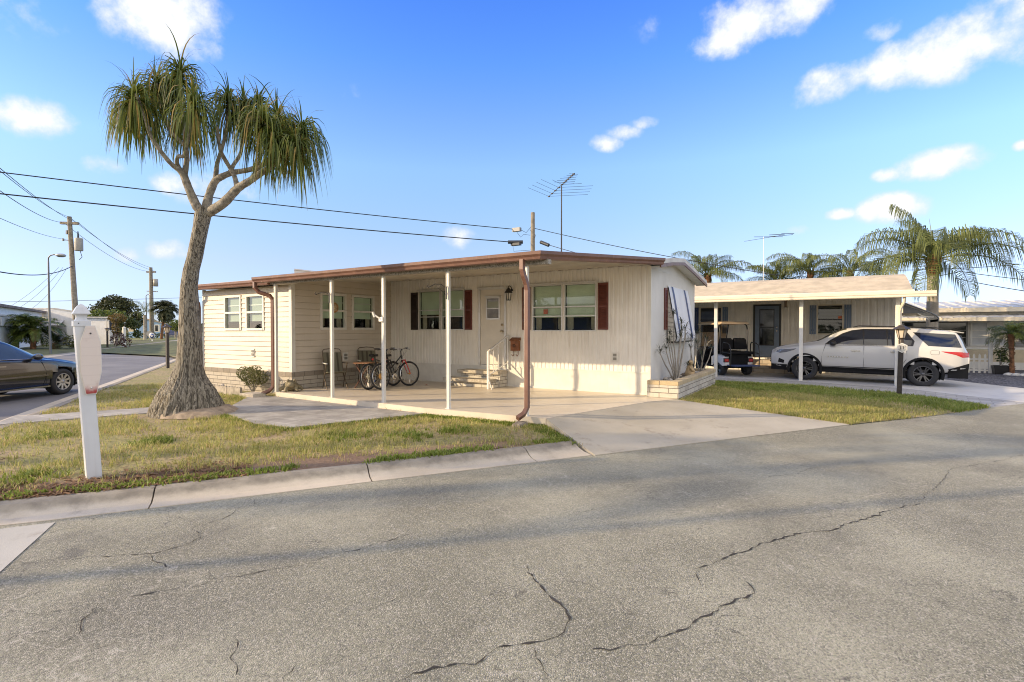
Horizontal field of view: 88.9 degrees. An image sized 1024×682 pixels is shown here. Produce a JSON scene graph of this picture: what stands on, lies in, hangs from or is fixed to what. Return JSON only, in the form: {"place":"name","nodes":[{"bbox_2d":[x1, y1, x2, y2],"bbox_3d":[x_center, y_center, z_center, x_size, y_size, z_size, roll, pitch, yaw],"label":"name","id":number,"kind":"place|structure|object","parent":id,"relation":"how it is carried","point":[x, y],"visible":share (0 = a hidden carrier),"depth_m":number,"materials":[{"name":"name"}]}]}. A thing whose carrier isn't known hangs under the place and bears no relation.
{"place":"outdoors","nodes":[
{"label":"outdoors","id":0,"kind":"place"},
{"bbox_2d":[20,298,165,301],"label":"power line","id":1,"kind":"object","parent":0,"point":[89,300],"visible":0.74,"depth_m":75.15,"materials":[{"name":"black metal"}]},
{"bbox_2d":[0,337,202,419],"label":"side street","id":2,"kind":"structure","parent":0,"point":[115,366],"depth_m":18.52,"materials":[{"name":"grey asphalt"}]},
{"bbox_2d":[0,341,76,393],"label":"moving sedan","id":3,"kind":"object","parent":2,"relation":"on","point":[20,369],"visible":0.94,"depth_m":13.03,"materials":[{"name":"black paint"}]},
{"bbox_2d":[19,336,202,355],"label":"verge","id":4,"kind":"structure","parent":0,"point":[42,350],"depth_m":46.87,"materials":[{"name":"green plant"}]},
{"bbox_2d":[0,304,45,347],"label":"white house","id":5,"kind":"structure","parent":4,"relation":"on","point":[5,309],"depth_m":45.76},
{"bbox_2d":[0,317,15,325],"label":"window","id":6,"kind":"structure","parent":5,"relation":"in","point":[3,320],"depth_m":43.50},
{"bbox_2d":[5,313,48,348],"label":"young palm","id":7,"kind":"object","parent":4,"relation":"on","point":[27,336],"visible":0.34,"depth_m":45.78,"materials":[{"name":"green plant"}]},
{"bbox_2d":[3,314,68,348],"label":"young palm","id":8,"kind":"object","parent":4,"relation":"on","point":[34,331],"visible":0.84,"depth_m":45.14,"materials":[{"name":"green plant"}]},
{"bbox_2d":[33,333,72,348],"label":"cycad","id":9,"kind":"object","parent":4,"relation":"on","point":[55,345],"visible":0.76,"depth_m":45.80,"materials":[{"name":"green plant"}]},
{"bbox_2d":[47,253,65,353],"bbox_3d":[-31.386,-2.532,36.112,1.236,7.002,0.607,0,1,10],"label":"street lamp","id":10,"kind":"object","parent":4,"relation":"on","point":[49,307],"visible":0.93,"depth_m":35.95,"materials":[{"name":"metal"}]},
{"bbox_2d":[62,335,74,348],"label":"bush","id":11,"kind":"object","parent":4,"relation":"on","point":[71,342],"visible":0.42,"depth_m":45.77,"materials":[{"name":"green plant"}]},
{"bbox_2d":[87,317,114,343],"bbox_3d":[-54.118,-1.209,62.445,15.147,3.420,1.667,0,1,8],"label":"white house","id":12,"kind":"structure","parent":4,"relation":"on","point":[100,324],"depth_m":61.86,"materials":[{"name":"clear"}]},
{"bbox_2d":[87,309,126,316],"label":"hedge","id":13,"kind":"object","parent":4,"relation":"on","point":[96,313],"visible":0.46,"depth_m":68.31,"materials":[{"name":"green plant"}]},
{"bbox_2d":[109,333,131,346],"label":"bush","id":14,"kind":"object","parent":4,"relation":"on","point":[113,337],"visible":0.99,"depth_m":50.30,"materials":[{"name":"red plant"}]},
{"bbox_2d":[117,316,142,344],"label":"tree","id":15,"kind":"object","parent":4,"relation":"on","point":[133,323],"visible":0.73,"depth_m":59.76,"materials":[{"name":"green plant"}]},
{"bbox_2d":[119,337,176,339],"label":"lawn","id":16,"kind":"structure","parent":0,"point":[171,338],"depth_m":103.89,"materials":[{"name":"green plant"}]},
{"bbox_2d":[87,294,146,338],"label":"dense tree","id":17,"kind":"object","parent":16,"relation":"on","point":[107,302],"visible":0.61,"depth_m":93.78,"materials":[{"name":"green plant"}]},
{"bbox_2d":[119,333,164,337],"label":"hedge","id":18,"kind":"object","parent":16,"relation":"on","point":[127,334],"visible":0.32,"depth_m":105.66,"materials":[{"name":"green plant"}]},
{"bbox_2d":[129,301,160,339],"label":"queen palm","id":19,"kind":"object","parent":16,"relation":"on","point":[145,324],"visible":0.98,"depth_m":91.81,"materials":[{"name":"green plant"}]},
{"bbox_2d":[146,267,157,338],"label":"utility pole","id":20,"kind":"object","parent":16,"relation":"on","point":[153,282],"visible":0.85,"depth_m":99.73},
{"bbox_2d":[149,300,178,338],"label":"sabal palm","id":21,"kind":"object","parent":16,"relation":"on","point":[166,314],"visible":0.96,"depth_m":94.17,"materials":[{"name":"green plant"}]},
{"bbox_2d":[169,319,177,337],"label":"palm","id":22,"kind":"object","parent":16,"relation":"on","point":[175,326],"visible":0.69,"depth_m":104.67,"materials":[{"name":"green plant"}]},
{"bbox_2d":[128,318,168,337],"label":"blue house","id":23,"kind":"structure","parent":0,"point":[157,327],"depth_m":114.90,"materials":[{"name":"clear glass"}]},
{"bbox_2d":[101,340,202,355],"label":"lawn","id":24,"kind":"structure","parent":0,"point":[152,349],"depth_m":44.68,"materials":[{"name":"green plant"}]},
{"bbox_2d":[31,308,91,344],"bbox_3d":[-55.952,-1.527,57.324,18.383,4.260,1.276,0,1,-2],"label":"white house","id":25,"kind":"structure","parent":24,"relation":"on","point":[64,316],"depth_m":58.03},
{"bbox_2d":[58,326,66,341],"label":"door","id":26,"kind":"structure","parent":25,"relation":"in","point":[63,328],"depth_m":58.03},
{"bbox_2d":[60,216,82,320],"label":"utility pole","id":27,"kind":"object","parent":24,"relation":"on","point":[75,244],"visible":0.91,"depth_m":54.85,"materials":[{"name":"brown wood"}]},
{"bbox_2d":[0,266,71,274],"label":"power line","id":28,"kind":"object","parent":27,"relation":"attached to","point":[37,274],"visible":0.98,"depth_m":36.95,"materials":[{"name":"black rubber"}]},
{"bbox_2d":[107,313,126,344],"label":"tree","id":29,"kind":"object","parent":24,"relation":"on","point":[115,321],"visible":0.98,"depth_m":57.97,"materials":[{"name":"green plant"}]},
{"bbox_2d":[508,212,549,250],"bbox_3d":[0.961,-3.139,29.912,2.422,8.380,0.462,0,1,8],"label":"utility pole","id":30,"kind":"object","parent":24,"relation":"on","point":[518,242],"visible":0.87,"depth_m":29.75,"materials":[{"name":"brown wood"}]},
{"bbox_2d":[0,193,507,241],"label":"power line","id":31,"kind":"object","parent":30,"relation":"attached to","point":[237,217],"visible":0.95,"depth_m":23.36,"materials":[{"name":"black metal"}]},
{"bbox_2d":[0,172,509,228],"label":"power line","id":32,"kind":"object","parent":30,"relation":"attached to","point":[239,200],"visible":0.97,"depth_m":23.45,"materials":[{"name":"black metal"}]},
{"bbox_2d":[535,228,778,275],"bbox_3d":[7.105,-4.802,27.564,12.552,3.230,0.036,0,1,22],"label":"power line","id":33,"kind":"object","parent":30,"relation":"attached to","point":[659,254],"visible":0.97,"depth_m":27.33,"materials":[{"name":"black rubber"}]},
{"bbox_2d":[671,251,756,282],"bbox_3d":[12.234,-2.403,32.929,5.109,6.788,4.825,-1,1,-30],"label":"queen palm","id":34,"kind":"object","parent":24,"relation":"on","point":[711,270],"visible":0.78,"depth_m":32.37,"materials":[{"name":"green plant"}]},
{"bbox_2d":[744,258,816,280],"bbox_3d":[17.552,-2.155,34.154,4.437,6.243,4.703,0,1,5],"label":"queen palm","id":35,"kind":"object","parent":24,"relation":"on","point":[781,273],"visible":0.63,"depth_m":33.46,"materials":[{"name":"green plant"}]},
{"bbox_2d":[765,252,851,277],"bbox_3d":[19.509,-2.476,34.321,5.230,6.878,4.975,1,1,31],"label":"queen palm","id":36,"kind":"object","parent":24,"relation":"on","point":[810,265],"visible":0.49,"depth_m":33.76,"materials":[{"name":"green plant"}]},
{"bbox_2d":[694,274,936,385],"bbox_3d":[9.052,-0.543,21.639,12.140,3.720,8.780,1,1,31],"label":"neighbour home","id":37,"kind":"object","parent":24,"relation":"on","point":[816,309],"visible":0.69,"depth_m":19.44,"materials":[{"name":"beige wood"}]},
{"bbox_2d":[699,307,721,332],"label":"window","id":38,"kind":"structure","parent":37,"relation":"in","point":[719,308],"depth_m":22.13,"materials":[{"name":"black glass"}]},
{"bbox_2d":[753,304,780,356],"bbox_3d":[10.208,-0.408,20.916,1.010,2.120,0.087,1,1,31],"label":"front door","id":39,"kind":"structure","parent":37,"relation":"in","point":[766,317],"depth_m":20.93,"materials":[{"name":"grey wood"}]},
{"bbox_2d":[744,233,793,280],"bbox_3d":[9.721,-3.102,19.829,1.710,1.910,1.112,1,1,31],"label":"tv antenna","id":40,"kind":"object","parent":37,"relation":"attached to","point":[781,234],"visible":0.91,"depth_m":19.76,"materials":[{"name":"metal"}]},
{"bbox_2d":[817,304,843,334],"bbox_3d":[12.077,-0.817,19.834,0.870,1.150,0.135,1,1,31],"label":"window","id":41,"kind":"structure","parent":37,"relation":"in","point":[821,305],"depth_m":19.87,"materials":[{"name":"black glass"}]},
{"bbox_2d":[903,303,939,321],"bbox_3d":[14.638,-1.034,18.865,1.020,0.694,1.742,1,1,31],"label":"side awning","id":42,"kind":"object","parent":37,"relation":"attached to","point":[931,316],"visible":0.84,"depth_m":18.30,"materials":[{"name":"white metal"}]},
{"bbox_2d":[814,248,893,277],"bbox_3d":[21.247,-2.496,32.722,5.031,6.982,5.320,1,1,31],"label":"queen palm","id":43,"kind":"object","parent":24,"relation":"on","point":[858,264],"visible":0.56,"depth_m":32.25,"materials":[{"name":"green plant"}]},
{"bbox_2d":[0,356,582,499],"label":"lawn","id":44,"kind":"structure","parent":0,"point":[160,375],"depth_m":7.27,"materials":[{"name":"green plant"}]},
{"bbox_2d":[0,407,148,424],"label":"stepping path","id":45,"kind":"structure","parent":44,"relation":"on","point":[57,416],"depth_m":9.67,"materials":[{"name":"grey concrete"}]},
{"bbox_2d":[71,304,101,478],"bbox_3d":[-4.549,0.542,5.601,0.181,1.882,0.233,1,2,44],"label":"mailbox","id":46,"kind":"object","parent":44,"relation":"on","point":[87,346],"visible":0.98,"depth_m":5.56,"materials":[{"name":"white paint"}]},
{"bbox_2d":[0,455,251,500],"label":"leaf litter","id":47,"kind":"object","parent":44,"relation":"on","point":[153,475],"visible":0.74,"depth_m":5.52,"materials":[{"name":"brown plant"}]},
{"bbox_2d":[162,325,171,367],"bbox_3d":[-14.170,0.218,21.473,0.380,1.805,0.329,1,1,31],"label":"lamp post","id":48,"kind":"object","parent":44,"relation":"on","point":[167,328],"visible":1,"depth_m":21.43,"materials":[{"name":"black metal"}]},
{"bbox_2d":[99,27,333,418],"bbox_3d":[-5.330,-2.034,9.319,4.323,6.904,2.483,0,1,16],"label":"ponytail palm","id":49,"kind":"object","parent":44,"relation":"on","point":[187,389],"visible":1,"depth_m":9.24,"materials":[{"name":"green plant"}]},
{"bbox_2d":[214,385,226,393],"bbox_3d":[-7.270,1.248,13.065,0.587,0.282,0.055,1,1,35],"label":"garden edging","id":50,"kind":"object","parent":44,"relation":"on","point":[221,388],"visible":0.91,"depth_m":13.01,"materials":[{"name":"concrete"}]},
{"bbox_2d":[227,386,241,394],"bbox_3d":[-6.782,1.254,12.758,0.536,0.282,0.055,1,1,29],"label":"garden edging","id":51,"kind":"object","parent":44,"relation":"on","point":[231,390],"visible":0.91,"depth_m":12.72,"materials":[{"name":"concrete"}]},
{"bbox_2d":[236,365,268,391],"bbox_3d":[-6.577,0.971,13.194,1.074,0.723,0.551,1,1,31],"label":"shrub","id":52,"kind":"object","parent":44,"relation":"on","point":[253,377],"visible":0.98,"depth_m":13.11,"materials":[{"name":"green plant"}]},
{"bbox_2d":[240,391,265,397],"bbox_3d":[-6.152,1.289,12.382,0.739,0.168,0.352,1,1,40],"label":"splash block","id":53,"kind":"object","parent":44,"relation":"on","point":[252,394],"depth_m":12.24,"materials":[{"name":"concrete"}]},
{"bbox_2d":[228,396,422,428],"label":"concrete patio","id":54,"kind":"structure","parent":44,"relation":"on","point":[285,411],"depth_m":9.88,"materials":[{"name":"grey concrete"}]},
{"bbox_2d":[198,250,706,420],"bbox_3d":[-1.790,-0.329,14.930,12.546,3.560,8.975,1,1,31],"label":"mobile home","id":55,"kind":"object","parent":44,"relation":"on","point":[590,322],"visible":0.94,"depth_m":13.19,"materials":[{"name":"white metal"}]},
{"bbox_2d":[224,295,241,329],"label":"window","id":56,"kind":"structure","parent":55,"relation":"in","point":[234,306],"depth_m":14.19,"materials":[{"name":"white glass"}]},
{"bbox_2d":[245,294,264,329],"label":"window","id":57,"kind":"structure","parent":55,"relation":"in","point":[257,307],"depth_m":13.68,"materials":[{"name":"white glass"}]},
{"bbox_2d":[320,293,346,329],"bbox_3d":[-4.808,-0.784,13.941,0.186,0.980,0.860,1,1,31],"label":"window","id":58,"kind":"structure","parent":55,"relation":"in","point":[324,300],"depth_m":14.03,"materials":[{"name":"white glass"}]},
{"bbox_2d":[351,295,374,329],"bbox_3d":[-4.271,-0.802,14.832,0.186,0.980,0.840,1,1,31],"label":"window","id":59,"kind":"structure","parent":55,"relation":"in","point":[360,305],"depth_m":14.88,"materials":[{"name":"white glass"}]},
{"bbox_2d":[418,290,440,329],"bbox_3d":[-2.326,-0.875,15.005,0.796,1.126,0.178,1,1,31],"label":"window","id":60,"kind":"structure","parent":55,"relation":"in","point":[431,300],"depth_m":15.02,"materials":[{"name":"metal"}]},
{"bbox_2d":[441,289,464,329],"bbox_3d":[-1.607,-0.867,14.571,0.796,1.126,0.178,1,1,31],"label":"window","id":61,"kind":"structure","parent":55,"relation":"in","point":[457,297],"depth_m":14.54,"materials":[{"name":"metal"}]},
{"bbox_2d":[477,286,506,365],"bbox_3d":[-0.531,-0.392,13.828,0.940,2.070,0.120,1,1,31],"label":"front door","id":62,"kind":"structure","parent":55,"relation":"in","point":[492,300],"depth_m":13.85,"materials":[{"name":"metal"}]},
{"bbox_2d":[505,286,512,300],"bbox_3d":[-0.083,-1.230,13.398,0.198,0.380,0.266,0,1,9],"label":"wall lantern","id":63,"kind":"object","parent":55,"relation":"attached to","point":[508,291],"depth_m":13.33,"materials":[{"name":"black paint"}]},
{"bbox_2d":[509,337,520,355],"bbox_3d":[0.075,0.149,13.401,0.260,0.480,0.153,1,1,31],"label":"mailbox","id":64,"kind":"object","parent":55,"relation":"attached to","point":[514,343],"visible":1,"depth_m":13.37,"materials":[{"name":"orange metal"}]},
{"bbox_2d":[532,284,561,330],"bbox_3d":[0.910,-0.821,13.053,0.836,1.156,0.178,1,1,31],"label":"window","id":65,"kind":"structure","parent":55,"relation":"in","point":[549,297],"depth_m":13.08,"materials":[{"name":"metal"}]},
{"bbox_2d":[532,173,587,251],"bbox_3d":[1.469,-3.198,15.030,1.717,2.493,2.114,1,1,31],"label":"tv antenna","id":66,"kind":"object","parent":55,"relation":"attached to","point":[561,196],"visible":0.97,"depth_m":14.83,"materials":[{"name":"grey metal"}]},
{"bbox_2d":[564,282,595,330],"bbox_3d":[1.664,-0.812,12.599,0.836,1.156,0.178,1,1,31],"label":"window","id":67,"kind":"structure","parent":55,"relation":"in","point":[581,299],"depth_m":12.61,"materials":[{"name":"metal"}]},
{"bbox_2d":[512,421,527,427],"bbox_3d":[0.123,1.394,8.634,0.246,0.128,0.174,1,1,39],"label":"splash block","id":68,"kind":"object","parent":44,"relation":"on","point":[520,423],"depth_m":8.60,"materials":[{"name":"concrete"}]},
{"bbox_2d":[0,404,1023,681],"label":"road","id":69,"kind":"structure","parent":0,"point":[610,552],"depth_m":3.64,"materials":[{"name":"grey asphalt"}]},
{"bbox_2d":[0,522,54,570],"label":"cross gutter","id":70,"kind":"object","parent":69,"relation":"on","point":[15,542],"visible":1,"depth_m":4.24,"materials":[{"name":"concrete"}]},
{"bbox_2d":[0,455,1019,678],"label":"road cracks","id":71,"kind":"object","parent":69,"relation":"on","point":[569,616],"visible":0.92,"depth_m":3.25,"materials":[{"name":"black asphalt"}]},
{"bbox_2d":[715,378,1023,406],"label":"paver border","id":72,"kind":"object","parent":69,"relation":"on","point":[993,402],"visible":0.67,"depth_m":14.48,"materials":[{"name":"grey concrete"}]},
{"bbox_2d":[0,0,1023,322],"label":"sky","id":73,"kind":"structure","parent":0,"point":[703,128],"materials":[{"name":"blue"}]},
{"bbox_2d":[546,400,848,455],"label":"driveway","id":74,"kind":"structure","parent":0,"point":[646,426],"depth_m":8.83,"materials":[{"name":"concrete"}]},
{"bbox_2d":[677,379,991,423],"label":"side lawn","id":75,"kind":"structure","parent":0,"point":[938,413],"depth_m":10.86,"materials":[{"name":"green plant"}]},
{"bbox_2d":[647,368,715,399],"bbox_3d":[4.352,1.156,13.097,0.690,0.665,4.300,1,1,31],"label":"block planter","id":76,"kind":"object","parent":75,"relation":"on","point":[682,386],"visible":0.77,"depth_m":11.43,"materials":[{"name":"stone"}]},
{"bbox_2d":[655,307,690,379],"bbox_3d":[3.856,0.070,12.284,0.663,1.748,1.692,1,1,38],"label":"dracaena","id":77,"kind":"object","parent":76,"relation":"on","point":[675,371],"visible":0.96,"depth_m":12.32,"materials":[{"name":"green plant"}]},
{"bbox_2d":[685,360,694,375],"bbox_3d":[4.501,0.696,13.208,0.251,0.440,0.244,1,1,31],"label":"garden statue","id":78,"kind":"object","parent":76,"relation":"on","point":[690,369],"visible":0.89,"depth_m":13.13,"materials":[{"name":"stone"}]},
{"bbox_2d":[684,328,703,367],"bbox_3d":[4.638,0.279,13.512,0.608,1.288,1.322,1,1,31],"label":"dracaena","id":79,"kind":"object","parent":76,"relation":"on","point":[691,358],"visible":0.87,"depth_m":13.62,"materials":[{"name":"green plant"}]},
{"bbox_2d":[696,333,712,371],"bbox_3d":[5.337,0.320,14.224,0.832,1.168,0.869,0,1,-5],"label":"dracaena","id":80,"kind":"object","parent":76,"relation":"in","point":[706,339],"visible":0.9,"depth_m":14.34,"materials":[{"name":"green plant"}]},
{"bbox_2d":[893,324,910,393],"bbox_3d":[9.789,0.485,13.137,0.380,1.805,0.329,1,2,41],"label":"lamp post","id":81,"kind":"object","parent":75,"relation":"on","point":[901,331],"visible":0.91,"depth_m":13.09,"materials":[{"name":"black metal"}]},
{"bbox_2d":[705,368,1023,401],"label":"neighbour driveway","id":82,"kind":"structure","parent":0,"point":[998,392],"depth_m":16.30,"materials":[{"name":"grey concrete"}]},
{"bbox_2d":[695,322,759,374],"bbox_3d":[7.950,0.240,19.468,1.200,1.938,3.010,0,1,-5],"label":"golf cart","id":83,"kind":"object","parent":82,"relation":"on","point":[730,358],"visible":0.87,"depth_m":18.80,"materials":[{"name":"plastic"}]},
{"bbox_2d":[770,325,968,385],"bbox_3d":[11.494,0.403,17.235,5.240,1.829,2.460,2,2,32],"label":"parked suv","id":84,"kind":"object","parent":82,"relation":"on","point":[931,357],"visible":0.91,"depth_m":16.23,"materials":[{"name":"white paint"}]},
{"bbox_2d":[944,369,1023,387],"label":"gravel bed","id":85,"kind":"object","parent":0,"point":[982,377],"visible":0.2,"depth_m":18.62,"materials":[{"name":"grey gravel"}]},
{"bbox_2d":[848,204,1023,329],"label":"queen palm","id":86,"kind":"object","parent":85,"relation":"on","point":[928,249],"visible":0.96,"depth_m":20.74,"materials":[{"name":"green plant"}]},
{"bbox_2d":[968,338,992,372],"bbox_3d":[18.486,0.599,21.794,2.382,1.530,0.173,1,1,36],"label":"picket fence","id":87,"kind":"object","parent":85,"relation":"on","point":[989,358],"visible":0.28,"depth_m":21.25,"materials":[{"name":"white wood"}]},
{"bbox_2d":[991,365,1008,373],"bbox_3d":[19.463,1.154,20.811,0.500,0.360,0.500,1,1,31],"label":"flower pot","id":88,"kind":"object","parent":85,"relation":"on","point":[999,369],"visible":0.95,"depth_m":20.66,"materials":[{"name":"black paint"}]},
{"bbox_2d":[993,346,1009,365],"bbox_3d":[19.515,0.631,20.774,0.573,0.858,0.688,1,1,31],"label":"potted plant","id":89,"kind":"object","parent":88,"relation":"on","point":[1001,355],"visible":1,"depth_m":20.73,"materials":[{"name":"green plant"}]},
{"bbox_2d":[984,320,1023,372],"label":"pygmy palm","id":90,"kind":"object","parent":85,"relation":"on","point":[1012,335],"visible":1,"depth_m":20.40,"materials":[{"name":"green plant"}]},
{"bbox_2d":[1003,373,1023,375],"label":"bed edging","id":91,"kind":"object","parent":85,"relation":"on","point":[1016,374],"visible":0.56,"depth_m":20.04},
{"label":"ground","id":92,"kind":"structure","parent":0,"visible":0},
{"bbox_2d":[44,340,176,357],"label":"kerb","id":93,"kind":"structure","parent":92,"relation":"on","point":[57,355],"depth_m":36.66,"materials":[{"name":"concrete"}]},
{"bbox_2d":[0,359,590,525],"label":"kerb","id":94,"kind":"structure","parent":92,"relation":"on","point":[36,509],"depth_m":5.64,"materials":[{"name":"concrete"}]},
{"bbox_2d":[275,379,676,424],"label":"carport slab","id":95,"kind":"structure","parent":92,"relation":"on","point":[506,403],"depth_m":10.99,"materials":[{"name":"beige concrete"}]},
{"bbox_2d":[279,379,302,391],"bbox_3d":[-5.314,1.054,12.491,0.502,0.301,0.477,0,1,-3],"label":"toad statue","id":96,"kind":"object","parent":95,"relation":"on","point":[290,385],"visible":1,"depth_m":12.39,"materials":[{"name":"stone"}]},
{"bbox_2d":[322,348,347,389],"bbox_3d":[-4.489,0.690,13.197,0.550,1.012,0.690,-1,1,-31],"label":"folding chair","id":97,"kind":"object","parent":95,"relation":"on","point":[338,365],"visible":0.98,"depth_m":13.31,"materials":[{"name":"brown metal"}]},
{"bbox_2d":[353,362,377,387],"bbox_3d":[-3.724,0.865,13.303,0.440,0.651,0.520,0,1,11],"label":"folding table","id":98,"kind":"object","parent":95,"relation":"on","point":[356,363],"visible":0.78,"depth_m":13.13,"materials":[{"name":"brown wood"}]},
{"bbox_2d":[357,347,379,384],"bbox_3d":[-3.968,0.666,14.405,0.550,1.012,0.690,-1,1,-24],"label":"folding chair","id":99,"kind":"object","parent":95,"relation":"on","point":[363,356],"visible":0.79,"depth_m":14.55,"materials":[{"name":"brown metal"}]},
{"bbox_2d":[359,347,401,389],"bbox_3d":[-3.277,0.674,13.202,0.602,1.025,1.598,0,1,5],"label":"bicycle","id":100,"kind":"object","parent":95,"relation":"on","point":[374,373],"visible":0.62,"depth_m":12.96,"materials":[{"name":"metal"}]},
{"bbox_2d":[370,347,418,389],"bbox_3d":[-2.977,0.675,13.250,0.618,1.023,1.680,-4,-1,30],"label":"bicycle","id":101,"kind":"object","parent":95,"relation":"on","point":[394,375],"visible":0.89,"depth_m":13.23,"materials":[{"name":"metal"}]},
{"bbox_2d":[443,368,507,387],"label":"door steps","id":102,"kind":"structure","parent":95,"relation":"on","point":[474,377],"depth_m":13.48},
{"bbox_2d":[487,335,508,389],"bbox_3d":[-0.348,0.517,13.222,0.227,1.350,0.888,1,1,31],"label":"handrail","id":103,"kind":"object","parent":95,"relation":"on","point":[488,364],"visible":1,"depth_m":13.15,"materials":[{"name":"white metal"}]},
{"bbox_2d":[902,299,1023,369],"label":"house","id":104,"kind":"structure","parent":92,"relation":"on","point":[973,321],"depth_m":23.49,"materials":[{"name":"metal"}]},
{"bbox_2d":[902,322,967,345],"bbox_3d":[19.593,-0.337,24.347,2.540,1.120,0.060,1,1,31],"label":"window","id":105,"kind":"structure","parent":104,"relation":"in","point":[953,326],"depth_m":23.97,"materials":[{"name":"beige glass"}]},
{"bbox_2d":[970,322,988,345],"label":"window","id":106,"kind":"structure","parent":104,"relation":"in","point":[979,334],"depth_m":23.49,"materials":[{"name":"grey glass"}]},
{"bbox_2d":[988,326,1007,345],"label":"window","id":107,"kind":"structure","parent":104,"relation":"in","point":[1001,344],"depth_m":23.17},
{"bbox_2d":[1007,323,1023,346],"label":"window","id":108,"kind":"structure","parent":104,"relation":"in","point":[1018,344],"depth_m":22.81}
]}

